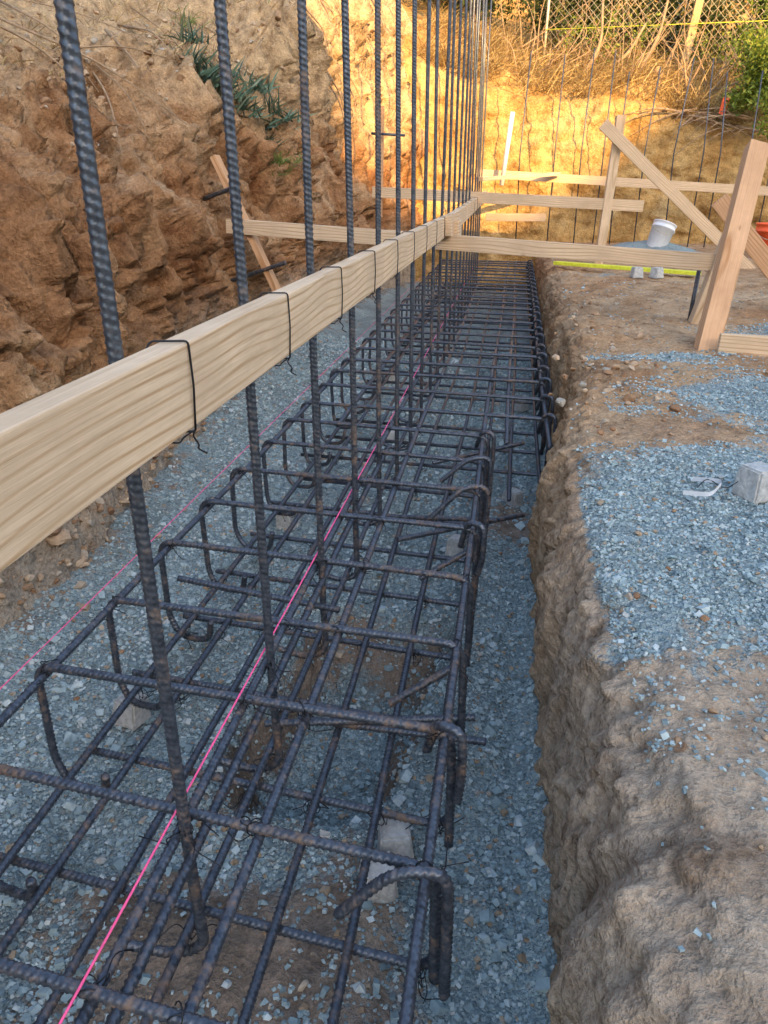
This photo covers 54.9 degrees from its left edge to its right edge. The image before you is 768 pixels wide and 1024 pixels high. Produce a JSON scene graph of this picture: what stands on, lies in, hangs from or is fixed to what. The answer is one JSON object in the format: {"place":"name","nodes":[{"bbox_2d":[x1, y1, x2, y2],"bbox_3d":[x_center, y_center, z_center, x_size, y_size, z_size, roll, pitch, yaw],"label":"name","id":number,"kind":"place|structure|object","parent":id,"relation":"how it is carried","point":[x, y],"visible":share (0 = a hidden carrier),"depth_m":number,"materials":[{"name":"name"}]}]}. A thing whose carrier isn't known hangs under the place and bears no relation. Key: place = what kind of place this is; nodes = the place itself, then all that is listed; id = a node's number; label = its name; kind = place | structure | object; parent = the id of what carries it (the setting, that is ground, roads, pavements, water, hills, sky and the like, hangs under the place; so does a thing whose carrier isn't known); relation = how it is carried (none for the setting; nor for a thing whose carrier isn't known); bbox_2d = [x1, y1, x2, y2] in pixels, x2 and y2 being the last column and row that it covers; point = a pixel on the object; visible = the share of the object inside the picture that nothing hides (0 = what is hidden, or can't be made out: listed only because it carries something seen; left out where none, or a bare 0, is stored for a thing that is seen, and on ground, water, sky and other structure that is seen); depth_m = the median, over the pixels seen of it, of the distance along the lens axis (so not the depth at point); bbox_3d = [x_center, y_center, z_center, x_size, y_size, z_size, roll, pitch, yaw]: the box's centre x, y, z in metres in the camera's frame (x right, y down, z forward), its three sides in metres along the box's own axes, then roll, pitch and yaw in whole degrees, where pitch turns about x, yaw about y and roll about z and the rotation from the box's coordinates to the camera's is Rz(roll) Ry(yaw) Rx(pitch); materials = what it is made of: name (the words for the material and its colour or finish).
{"place":"outdoors","nodes":[
{"label":"outdoors","id":0,"kind":"place"},
{"bbox_2d":[0,0,429,627],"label":"embankment","id":1,"kind":"structure","parent":0,"point":[170,246],"depth_m":4.18,"materials":[{"name":"soil"}]},
{"bbox_2d":[0,0,241,76],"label":"dry grass tufts","id":2,"kind":"object","parent":1,"relation":"on","point":[53,45],"visible":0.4,"depth_m":5.12,"materials":[{"name":"brown plant"}]},
{"bbox_2d":[163,11,219,78],"bbox_3d":[-1.310,-3.201,5.084,0.401,0.410,0.485,15,28,30],"label":"succulent plant","id":3,"kind":"object","parent":1,"relation":"on","point":[202,59],"visible":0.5,"depth_m":5.06,"materials":[{"name":"green plant"}]},
{"bbox_2d":[201,60,238,92],"bbox_3d":[-1.302,-3.164,5.346,0.466,0.258,0.543,4,24,9],"label":"succulent plant","id":4,"kind":"object","parent":1,"relation":"on","point":[215,80],"visible":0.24,"depth_m":5.30,"materials":[{"name":"green plant"}]},
{"bbox_2d":[157,0,302,175],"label":"grass tufts","id":5,"kind":"object","parent":1,"relation":"on","point":[279,161],"visible":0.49,"depth_m":5.85,"materials":[{"name":"green plant"}]},
{"bbox_2d":[212,55,280,93],"bbox_3d":[-1.098,-3.361,5.668,0.613,0.301,0.444,-3,24,-7],"label":"succulent plant","id":6,"kind":"object","parent":1,"relation":"on","point":[264,90],"visible":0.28,"depth_m":5.62,"materials":[{"name":"green plant"}]},
{"bbox_2d":[216,68,277,103],"bbox_3d":[-1.099,-3.239,5.590,0.423,0.296,0.659,22,32,40],"label":"succulent plant","id":7,"kind":"object","parent":1,"relation":"on","point":[241,94],"visible":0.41,"depth_m":5.54,"materials":[{"name":"green plant"}]},
{"bbox_2d":[219,84,290,114],"bbox_3d":[-1.078,-3.147,5.638,0.587,0.210,0.863,11,26,24],"label":"succulent plant","id":8,"kind":"object","parent":1,"relation":"on","point":[244,105],"visible":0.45,"depth_m":5.62,"materials":[{"name":"green plant"}]},
{"bbox_2d":[237,94,284,127],"bbox_3d":[-1.003,-3.156,5.806,0.437,0.263,0.798,-6,25,-12],"label":"succulent plant","id":9,"kind":"object","parent":1,"relation":"on","point":[260,114],"visible":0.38,"depth_m":5.60,"materials":[{"name":"green plant"}]},
{"bbox_2d":[265,107,316,152],"bbox_3d":[-0.834,-3.180,6.159,0.582,0.368,0.744,4,24,9],"label":"succulent plant","id":10,"kind":"object","parent":1,"relation":"on","point":[288,117],"visible":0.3,"depth_m":6.01,"materials":[{"name":"green plant"}]},
{"bbox_2d":[0,0,766,157],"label":"exposed roots","id":11,"kind":"object","parent":1,"relation":"on","point":[662,109],"visible":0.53,"depth_m":5.52,"materials":[{"name":"brown plant"}]},
{"bbox_2d":[719,97,729,114],"bbox_3d":[4.224,-5.009,9.202,0.096,0.330,0.030,4,24,9],"label":"orange survey flag","id":12,"kind":"object","parent":11,"relation":"on","point":[722,105],"visible":0.69,"depth_m":9.19,"materials":[{"name":"plastic"}]},
{"bbox_2d":[0,282,556,1023],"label":"trench floor","id":13,"kind":"structure","parent":0,"point":[242,948],"depth_m":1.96,"materials":[{"name":"grey gravel"}]},
{"bbox_2d":[112,689,150,730],"bbox_3d":[-0.684,0.533,2.002,0.080,0.078,0.078,12,21,18],"label":"concrete dobie","id":14,"kind":"object","parent":13,"relation":"on","point":[132,717],"visible":0.67,"depth_m":1.97,"materials":[{"name":"grey concrete"}]},
{"bbox_2d":[0,259,557,1023],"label":"rebar cage","id":15,"kind":"object","parent":13,"relation":"on","point":[446,729],"visible":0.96,"depth_m":1.72,"materials":[{"name":"metal"}]},
{"bbox_2d":[53,0,208,957],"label":"vertical rebar","id":16,"kind":"object","parent":15,"relation":"attached to","point":[70,44],"visible":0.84,"depth_m":0.94,"materials":[{"name":"metal"}]},
{"bbox_2d":[0,288,409,688],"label":"pink string line","id":17,"kind":"object","parent":15,"relation":"attached to","point":[153,538],"visible":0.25,"depth_m":2.03,"materials":[{"name":"pink fabric"}]},
{"bbox_2d":[213,0,282,772],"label":"vertical rebar","id":18,"kind":"object","parent":15,"relation":"attached to","point":[225,74],"visible":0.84,"depth_m":1.35,"materials":[{"name":"metal"}]},
{"bbox_2d":[58,261,476,1023],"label":"pink string line","id":19,"kind":"object","parent":15,"relation":"attached to","point":[200,767],"visible":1,"depth_m":1.23,"materials":[{"name":"pink fabric"}]},
{"bbox_2d":[277,0,328,658],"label":"vertical rebar","id":20,"kind":"object","parent":15,"relation":"attached to","point":[305,104],"visible":0.84,"depth_m":1.69,"materials":[{"name":"metal"}]},
{"bbox_2d":[316,0,359,581],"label":"vertical rebar","id":21,"kind":"object","parent":15,"relation":"attached to","point":[348,146],"visible":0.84,"depth_m":2.10,"materials":[{"name":"metal"}]},
{"bbox_2d":[345,0,381,525],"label":"vertical rebar","id":22,"kind":"object","parent":15,"relation":"attached to","point":[377,18],"visible":0.83,"depth_m":2.48,"materials":[{"name":"metal"}]},
{"bbox_2d":[366,0,400,480],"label":"vertical rebar","id":23,"kind":"object","parent":15,"relation":"attached to","point":[398,169],"visible":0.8,"depth_m":2.88,"materials":[{"name":"metal"}]},
{"bbox_2d":[383,0,416,450],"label":"vertical rebar","id":24,"kind":"object","parent":15,"relation":"attached to","point":[413,132],"visible":0.9,"depth_m":3.28,"materials":[{"name":"metal"}]},
{"bbox_2d":[399,0,430,423],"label":"vertical rebar","id":25,"kind":"object","parent":15,"relation":"attached to","point":[425,183],"visible":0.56,"depth_m":3.68,"materials":[{"name":"metal"}]},
{"bbox_2d":[413,0,439,401],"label":"vertical rebar","id":26,"kind":"object","parent":15,"relation":"attached to","point":[434,173],"visible":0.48,"depth_m":4.08,"materials":[{"name":"metal"}]},
{"bbox_2d":[418,0,451,383],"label":"vertical rebar","id":27,"kind":"object","parent":15,"relation":"attached to","point":[444,161],"visible":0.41,"depth_m":4.45,"materials":[{"name":"metal"}]},
{"bbox_2d":[426,0,455,368],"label":"vertical rebar","id":28,"kind":"object","parent":15,"relation":"attached to","point":[450,139],"visible":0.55,"depth_m":4.84,"materials":[{"name":"metal"}]},
{"bbox_2d":[434,0,461,354],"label":"vertical rebar","id":29,"kind":"object","parent":15,"relation":"attached to","point":[456,131],"visible":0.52,"depth_m":5.19,"materials":[{"name":"metal"}]},
{"bbox_2d":[440,0,467,341],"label":"vertical rebar","id":30,"kind":"object","parent":15,"relation":"attached to","point":[461,125],"visible":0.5,"depth_m":5.60,"materials":[{"name":"metal"}]},
{"bbox_2d":[446,0,471,332],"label":"vertical rebar","id":31,"kind":"object","parent":15,"relation":"attached to","point":[466,113],"visible":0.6,"depth_m":6.00,"materials":[{"name":"metal"}]},
{"bbox_2d":[447,0,474,324],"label":"vertical rebar","id":32,"kind":"object","parent":15,"relation":"attached to","point":[470,86],"visible":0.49,"depth_m":6.40,"materials":[{"name":"metal"}]},
{"bbox_2d":[451,0,478,315],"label":"vertical rebar","id":33,"kind":"object","parent":15,"relation":"attached to","point":[475,50],"visible":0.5,"depth_m":6.77,"materials":[{"name":"metal"}]},
{"bbox_2d":[460,0,480,309],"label":"vertical rebar","id":34,"kind":"object","parent":15,"relation":"attached to","point":[479,9],"visible":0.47,"depth_m":7.17,"materials":[{"name":"metal"}]},
{"bbox_2d":[460,0,484,302],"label":"vertical rebar","id":35,"kind":"object","parent":15,"relation":"attached to","point":[477,131],"visible":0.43,"depth_m":7.54,"materials":[{"name":"metal"}]},
{"bbox_2d":[464,0,487,290],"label":"vertical rebar","id":36,"kind":"object","parent":15,"relation":"attached to","point":[480,148],"visible":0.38,"depth_m":8.42,"materials":[{"name":"metal"}]},
{"bbox_2d":[471,0,486,295],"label":"vertical rebar","id":37,"kind":"object","parent":15,"relation":"attached to","point":[480,129],"visible":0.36,"depth_m":7.95,"materials":[{"name":"metal"}]},
{"bbox_2d":[469,0,491,286],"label":"vertical rebar","id":38,"kind":"object","parent":15,"relation":"attached to","point":[484,123],"visible":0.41,"depth_m":8.72,"materials":[{"name":"metal"}]},
{"bbox_2d":[276,514,299,529],"bbox_3d":[-0.407,0.036,3.113,0.079,0.078,0.081,3,21,23],"label":"concrete dobie","id":39,"kind":"object","parent":13,"relation":"on","point":[282,523],"visible":0.62,"depth_m":3.08,"materials":[{"name":"grey concrete"}]},
{"bbox_2d":[358,851,397,902],"bbox_3d":[-0.013,0.747,1.514,0.078,0.079,0.078,-3,30,-7],"label":"concrete dobie","id":40,"kind":"object","parent":13,"relation":"on","point":[388,893],"visible":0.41,"depth_m":1.49,"materials":[{"name":"grey concrete"}]},
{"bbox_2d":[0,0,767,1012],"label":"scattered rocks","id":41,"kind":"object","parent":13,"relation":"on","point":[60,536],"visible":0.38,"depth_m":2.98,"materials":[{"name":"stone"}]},
{"bbox_2d":[383,430,394,439],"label":"concrete dobie","id":42,"kind":"object","parent":13,"relation":"on","point":[391,436],"visible":0.21,"depth_m":4.10,"materials":[{"name":"grey concrete"}]},
{"bbox_2d":[388,375,399,384],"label":"concrete dobie","id":43,"kind":"object","parent":13,"relation":"on","point":[391,377],"visible":0.25,"depth_m":5.30,"materials":[{"name":"grey concrete"}]},
{"bbox_2d":[377,818,413,858],"bbox_3d":[0.024,0.712,1.603,0.079,0.079,0.078,-4,22,-4],"label":"concrete dobie","id":44,"kind":"object","parent":13,"relation":"on","point":[395,837],"visible":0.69,"depth_m":1.57,"materials":[{"name":"grey concrete"}]},
{"bbox_2d":[445,533,467,556],"bbox_3d":[0.293,0.136,2.950,0.079,0.078,0.079,14,26,25],"label":"concrete dobie","id":45,"kind":"object","parent":13,"relation":"on","point":[452,549],"visible":0.63,"depth_m":2.93,"materials":[{"name":"grey concrete"}]},
{"bbox_2d":[501,487,522,507],"bbox_3d":[0.574,-0.062,3.299,0.080,0.077,0.079,-18,33,-37],"label":"concrete dobie","id":46,"kind":"object","parent":13,"relation":"on","point":[516,497],"visible":0.73,"depth_m":3.27,"materials":[{"name":"grey concrete"}]},
{"bbox_2d":[514,400,528,411],"bbox_3d":[0.860,-0.675,4.650,0.076,0.077,0.079,-23,30,-39],"label":"concrete dobie","id":47,"kind":"object","parent":13,"relation":"on","point":[521,407],"visible":0.57,"depth_m":4.62,"materials":[{"name":"grey concrete"}]},
{"bbox_2d":[395,0,767,291],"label":"back embankment","id":48,"kind":"structure","parent":0,"point":[539,133],"depth_m":9.69,"materials":[{"name":"soil"}]},
{"bbox_2d":[421,0,526,27],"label":"oak tree","id":49,"kind":"object","parent":48,"relation":"on","point":[507,7],"visible":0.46,"depth_m":11.27,"materials":[{"name":"green plant"}]},
{"bbox_2d":[507,0,621,52],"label":"oak tree","id":50,"kind":"object","parent":48,"relation":"on","point":[557,4],"visible":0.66,"depth_m":10.74,"materials":[{"name":"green plant"}]},
{"bbox_2d":[402,0,767,126],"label":"dry brush","id":51,"kind":"object","parent":48,"relation":"on","point":[498,47],"visible":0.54,"depth_m":9.73,"materials":[{"name":"beige plant"}]},
{"bbox_2d":[468,0,767,108],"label":"bare branches","id":52,"kind":"object","parent":48,"relation":"on","point":[636,38],"visible":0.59,"depth_m":9.84,"materials":[{"name":"brown plant"}]},
{"bbox_2d":[587,0,675,47],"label":"oak tree","id":53,"kind":"object","parent":48,"relation":"on","point":[621,11],"visible":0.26,"depth_m":10.75,"materials":[{"name":"green plant"}]},
{"bbox_2d":[542,0,767,80],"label":"chain link fence","id":54,"kind":"object","parent":48,"relation":"on","point":[547,18],"visible":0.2,"depth_m":10.30,"materials":[{"name":"metal"}]},
{"bbox_2d":[547,1,767,71],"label":"shrubs","id":55,"kind":"object","parent":48,"relation":"on","point":[595,39],"visible":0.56,"depth_m":10.13,"materials":[{"name":"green plant"}]},
{"bbox_2d":[622,0,753,61],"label":"oak tree","id":56,"kind":"object","parent":48,"relation":"on","point":[676,28],"visible":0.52,"depth_m":10.44,"materials":[{"name":"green plant"}]},
{"bbox_2d":[677,0,703,80],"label":"wooden fence post","id":57,"kind":"object","parent":48,"relation":"on","point":[696,11],"visible":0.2,"depth_m":9.95,"materials":[{"name":"wood"}]},
{"bbox_2d":[545,20,767,29],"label":"yellow string line","id":58,"kind":"object","parent":57,"relation":"attached to","point":[656,25],"visible":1,"depth_m":9.92,"materials":[{"name":"fabric"}]},
{"bbox_2d":[697,0,767,76],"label":"oak tree","id":59,"kind":"object","parent":48,"relation":"on","point":[749,19],"visible":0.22,"depth_m":10.56,"materials":[{"name":"green plant"}]},
{"bbox_2d":[720,0,767,139],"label":"leafy vine","id":60,"kind":"object","parent":48,"relation":"on","point":[758,58],"visible":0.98,"depth_m":8.89,"materials":[{"name":"green plant"}]},
{"bbox_2d":[751,12,767,38],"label":"oak tree","id":61,"kind":"object","parent":48,"relation":"on","point":[758,22],"visible":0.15,"depth_m":10.38,"materials":[{"name":"green plant"}]},
{"bbox_2d":[527,240,767,1023],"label":"building pad","id":62,"kind":"object","parent":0,"point":[630,906],"visible":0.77,"depth_m":1.28,"materials":[{"name":"soil"}]},
{"bbox_2d":[203,139,767,355],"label":"batter board","id":63,"kind":"object","parent":62,"relation":"on","point":[711,304],"visible":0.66,"depth_m":4.13,"materials":[{"name":"brown wood"}]},
{"bbox_2d":[515,51,531,238],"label":"vertical rebar","id":64,"kind":"object","parent":62,"relation":"on","point":[522,134],"visible":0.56,"depth_m":9.16,"materials":[{"name":"metal"}]},
{"bbox_2d":[546,55,565,240],"bbox_3d":[2.135,-4.433,9.218,0.019,2.165,0.055,-14,27,-28],"label":"vertical rebar","id":65,"kind":"object","parent":62,"relation":"on","point":[556,140],"visible":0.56,"depth_m":9.12,"materials":[{"name":"metal"}]},
{"bbox_2d":[371,106,755,268],"bbox_3d":[1.675,-3.032,7.013,3.691,1.513,0.180,6,25,12],"label":"batter board","id":66,"kind":"object","parent":62,"relation":"on","point":[607,203],"visible":0.73,"depth_m":6.91,"materials":[{"name":"brown wood"}]},
{"bbox_2d":[0,191,486,571],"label":"wooden spacer board","id":67,"kind":"object","parent":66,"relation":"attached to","point":[69,451],"visible":0.92,"depth_m":0.88,"materials":[{"name":"brown wood"}]},
{"bbox_2d":[573,48,595,242],"bbox_3d":[2.463,-4.437,9.157,0.024,2.223,0.062,-19,30,-36],"label":"vertical rebar","id":68,"kind":"object","parent":62,"relation":"on","point":[583,137],"visible":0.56,"depth_m":9.07,"materials":[{"name":"metal"}]},
{"bbox_2d":[592,50,616,242],"bbox_3d":[2.709,-4.410,9.125,0.027,2.199,0.054,-13,27,-27],"label":"vertical rebar","id":69,"kind":"object","parent":62,"relation":"on","point":[605,139],"visible":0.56,"depth_m":9.07,"materials":[{"name":"metal"}]},
{"bbox_2d":[609,72,629,243],"bbox_3d":[2.887,-4.294,9.140,0.040,1.976,0.046,4,24,9],"label":"vertical rebar","id":70,"kind":"object","parent":62,"relation":"on","point":[623,114],"visible":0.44,"depth_m":8.90,"materials":[{"name":"metal"}]},
{"bbox_2d":[476,169,767,220],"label":"batter board","id":71,"kind":"object","parent":62,"relation":"on","point":[556,177],"visible":0.79,"depth_m":9.09,"materials":[{"name":"brown wood"}]},
{"bbox_2d":[499,112,514,185],"bbox_3d":[1.493,-4.399,8.977,0.135,0.805,0.056,4,24,9],"label":"white pvc pipe","id":72,"kind":"object","parent":71,"relation":"attached to","point":[508,141],"visible":1,"depth_m":8.94,"materials":[{"name":"plastic"}]},
{"bbox_2d":[553,261,700,275],"bbox_3d":[2.115,-2.164,6.558,1.365,0.030,0.070,20,31,39],"label":"yellow level","id":73,"kind":"object","parent":62,"relation":"on","point":[645,269],"visible":0.76,"depth_m":6.58,"materials":[{"name":"paint"}]},
{"bbox_2d":[630,267,642,277],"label":"concrete dobie","id":74,"kind":"object","parent":62,"relation":"on","point":[636,272],"visible":1,"depth_m":6.17,"materials":[{"name":"grey concrete"}]},
{"bbox_2d":[633,67,660,241],"bbox_3d":[3.214,-4.293,9.082,0.073,2.021,0.019,19,31,37],"label":"vertical rebar","id":75,"kind":"object","parent":62,"relation":"on","point":[646,146],"visible":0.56,"depth_m":8.96,"materials":[{"name":"metal"}]},
{"bbox_2d":[649,267,663,278],"bbox_3d":[2.280,-1.999,6.184,0.090,0.089,0.091,-14,27,-28],"label":"concrete dobie","id":76,"kind":"object","parent":62,"relation":"on","point":[656,272],"visible":1,"depth_m":6.16,"materials":[{"name":"grey concrete"}]},
{"bbox_2d":[646,219,676,246],"bbox_3d":[2.946,-2.936,7.904,0.262,0.288,0.253,20,12,1],"label":"white bucket","id":77,"kind":"object","parent":62,"relation":"on","point":[662,233],"visible":0.84,"depth_m":7.81,"materials":[{"name":"plastic"}]},
{"bbox_2d":[561,279,767,951],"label":"pad gravel","id":78,"kind":"structure","parent":62,"relation":"on","point":[626,612],"depth_m":1.71,"materials":[{"name":"grey gravel"}]},
{"bbox_2d":[666,57,694,220],"bbox_3d":[3.564,-4.310,9.015,0.092,2.106,0.029,15,28,29],"label":"vertical rebar","id":79,"kind":"object","parent":62,"relation":"on","point":[678,132],"visible":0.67,"depth_m":8.89,"materials":[{"name":"metal"}]},
{"bbox_2d":[687,58,713,246],"bbox_3d":[3.834,-4.286,8.973,0.083,2.097,0.024,-7,25,-15],"label":"vertical rebar","id":80,"kind":"object","parent":62,"relation":"on","point":[704,143],"visible":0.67,"depth_m":8.89,"materials":[{"name":"metal"}]},
{"bbox_2d":[683,477,721,495],"bbox_3d":[0.815,-0.068,1.884,0.076,0.035,0.101,15,28,30],"label":"white plastic strip","id":81,"kind":"object","parent":62,"relation":"on","point":[698,493],"visible":1,"depth_m":1.86,"materials":[{"name":"white plastic"}]},
{"bbox_2d":[703,72,727,246],"bbox_3d":[4.017,-4.205,8.975,0.100,1.948,0.020,-5,25,-10],"label":"vertical rebar","id":82,"kind":"object","parent":62,"relation":"on","point":[720,149],"visible":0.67,"depth_m":8.89,"materials":[{"name":"metal"}]},
{"bbox_2d":[697,479,737,487],"bbox_3d":[0.852,-0.070,1.889,0.098,0.017,0.036,7,25,16],"label":"wire scrap","id":83,"kind":"object","parent":62,"relation":"on","point":[717,484],"visible":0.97,"depth_m":1.89,"materials":[{"name":"black metal"}]},
{"bbox_2d":[731,461,767,503],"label":"concrete dobie","id":84,"kind":"object","parent":62,"relation":"on","point":[751,485],"visible":1,"depth_m":1.88,"materials":[{"name":"grey concrete"}]},
{"bbox_2d":[751,70,763,138],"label":"vertical rebar","id":85,"kind":"object","parent":62,"relation":"on","point":[757,104],"visible":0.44,"depth_m":8.65,"materials":[{"name":"metal"}]},
{"bbox_2d":[755,222,767,245],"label":"orange bucket","id":86,"kind":"object","parent":62,"relation":"on","point":[761,229],"visible":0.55,"depth_m":7.66,"materials":[{"name":"plastic"}]},
{"bbox_2d":[759,180,767,221],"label":"vertical rebar","id":87,"kind":"object","parent":62,"relation":"on","point":[763,204],"visible":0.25,"depth_m":9.07,"materials":[{"name":"metal"}]}
]}

